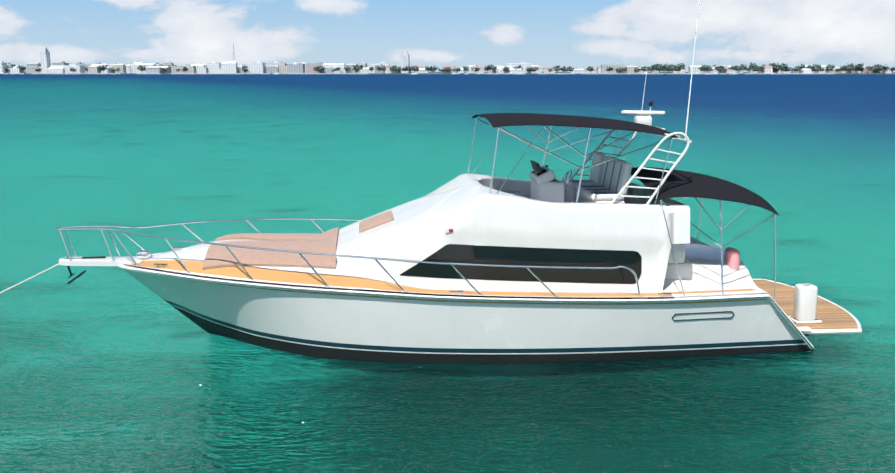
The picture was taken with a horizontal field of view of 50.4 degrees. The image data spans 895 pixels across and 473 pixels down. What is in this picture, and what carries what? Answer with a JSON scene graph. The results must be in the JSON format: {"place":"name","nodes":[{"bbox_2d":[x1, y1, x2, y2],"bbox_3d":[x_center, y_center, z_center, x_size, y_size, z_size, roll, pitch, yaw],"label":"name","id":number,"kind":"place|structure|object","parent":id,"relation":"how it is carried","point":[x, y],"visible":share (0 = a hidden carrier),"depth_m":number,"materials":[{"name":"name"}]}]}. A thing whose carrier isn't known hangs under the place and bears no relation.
{"place":"outdoors","nodes":[
{"label":"outdoors","id":0,"kind":"place"},
{"bbox_2d":[0,72,894,472],"bbox_3d":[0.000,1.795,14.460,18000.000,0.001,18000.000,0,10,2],"label":"sea","id":1,"kind":"structure","parent":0,"point":[110,370],"depth_m":21.31,"materials":[{"name":"liquid"}]},
{"bbox_2d":[0,73,834,73],"bbox_3d":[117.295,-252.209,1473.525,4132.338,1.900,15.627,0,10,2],"label":"beach and sea walls","id":2,"kind":"structure","parent":1,"relation":"on","point":[367,73],"depth_m":1474.99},
{"bbox_2d":[0,0,861,362],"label":"motor yacht","id":3,"kind":"object","parent":1,"relation":"on","point":[462,268],"visible":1,"depth_m":14.21,"materials":[{"name":"paint"}]},
{"bbox_2d":[0,0,894,71],"label":"sky","id":4,"kind":"structure","parent":0,"point":[459,33],"materials":[{"name":"blue"}]},
{"bbox_2d":[24,72,894,73],"bbox_3d":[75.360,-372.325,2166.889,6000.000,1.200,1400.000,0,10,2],"label":"coast land","id":5,"kind":"structure","parent":0,"point":[524,73],"depth_m":1479.17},
{"bbox_2d":[99,65,107,70],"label":"tree","id":6,"kind":"object","parent":5,"relation":"on","point":[103,67],"visible":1,"depth_m":1514.11,"materials":[{"name":"green plant"}]},
{"bbox_2d":[137,65,145,72],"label":"tree","id":7,"kind":"object","parent":5,"relation":"on","point":[141,68],"visible":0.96,"depth_m":1509.03,"materials":[{"name":"green plant"}]},
{"bbox_2d":[27,61,384,72],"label":"buildings","id":8,"kind":"structure","parent":5,"relation":"on","point":[296,68],"depth_m":1517.98,"materials":[{"name":"white concrete"}]},
{"bbox_2d":[0,47,850,72],"bbox_3d":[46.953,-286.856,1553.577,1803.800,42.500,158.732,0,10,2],"label":"buildings","id":9,"kind":"structure","parent":5,"relation":"on","point":[212,67],"depth_m":1526.36,"materials":[{"name":"white concrete"}]},
{"bbox_2d":[7,62,884,72],"bbox_3d":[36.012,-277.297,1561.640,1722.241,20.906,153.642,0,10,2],"label":"buildings","id":10,"kind":"structure","parent":5,"relation":"on","point":[282,67],"depth_m":1517.16,"materials":[{"name":"white concrete"}]},
{"bbox_2d":[487,64,496,72],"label":"tree","id":11,"kind":"object","parent":5,"relation":"on","point":[493,68],"visible":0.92,"depth_m":1501.86,"materials":[{"name":"green plant"}]},
{"bbox_2d":[306,63,870,72],"bbox_3d":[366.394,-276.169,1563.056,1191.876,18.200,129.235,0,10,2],"label":"buildings","id":12,"kind":"structure","parent":5,"relation":"on","point":[309,68],"depth_m":1546.06,"materials":[{"name":"grey concrete"}]},
{"bbox_2d":[586,66,593,72],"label":"tree","id":13,"kind":"object","parent":5,"relation":"on","point":[589,68],"visible":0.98,"depth_m":1484.31,"materials":[{"name":"green plant"}]},
{"bbox_2d":[386,65,891,72],"bbox_3d":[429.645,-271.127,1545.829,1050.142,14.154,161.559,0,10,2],"label":"buildings","id":14,"kind":"structure","parent":5,"relation":"on","point":[767,69],"depth_m":1517.35,"materials":[{"name":"grey concrete"}]},
{"bbox_2d":[655,63,664,69],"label":"tree","id":15,"kind":"object","parent":5,"relation":"on","point":[657,66],"visible":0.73,"depth_m":1480.60,"materials":[{"name":"green plant"}]},
{"bbox_2d":[673,63,684,69],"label":"tree","id":16,"kind":"object","parent":5,"relation":"on","point":[680,66],"visible":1,"depth_m":1480.96,"materials":[{"name":"green plant"}]},
{"bbox_2d":[701,65,709,72],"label":"tree","id":17,"kind":"object","parent":5,"relation":"on","point":[704,67],"visible":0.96,"depth_m":1479.87,"materials":[{"name":"green plant"}]},
{"bbox_2d":[715,66,724,70],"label":"tree","id":18,"kind":"object","parent":5,"relation":"on","point":[719,68],"visible":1,"depth_m":1475.68,"materials":[{"name":"green plant"}]},
{"bbox_2d":[730,65,739,69],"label":"tree","id":19,"kind":"object","parent":5,"relation":"on","point":[733,67],"visible":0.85,"depth_m":1474.46,"materials":[{"name":"green plant"}]},
{"bbox_2d":[740,64,748,70],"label":"tree","id":20,"kind":"object","parent":5,"relation":"on","point":[742,66],"visible":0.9,"depth_m":1478.29,"materials":[{"name":"green plant"}]},
{"bbox_2d":[749,62,756,67],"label":"tree","id":21,"kind":"object","parent":5,"relation":"on","point":[751,65],"visible":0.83,"depth_m":1494.13,"materials":[{"name":"green plant"}]},
{"bbox_2d":[769,62,779,69],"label":"tree","id":22,"kind":"object","parent":5,"relation":"on","point":[774,65],"visible":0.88,"depth_m":1469.90,"materials":[{"name":"green plant"}]},
{"bbox_2d":[782,64,788,70],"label":"tree","id":23,"kind":"object","parent":5,"relation":"on","point":[785,67],"visible":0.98,"depth_m":1473.22,"materials":[{"name":"green plant"}]},
{"bbox_2d":[798,64,804,72],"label":"tree","id":24,"kind":"object","parent":5,"relation":"on","point":[802,67],"visible":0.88,"depth_m":1476.88,"materials":[{"name":"green plant"}]},
{"bbox_2d":[855,63,863,71],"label":"tree","id":25,"kind":"object","parent":5,"relation":"on","point":[859,66],"visible":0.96,"depth_m":1468.39,"materials":[{"name":"green plant"}]},
{"bbox_2d":[874,64,884,70],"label":"tree","id":26,"kind":"object","parent":5,"relation":"on","point":[879,67],"visible":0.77,"depth_m":1471.22,"materials":[{"name":"green plant"}]}
]}

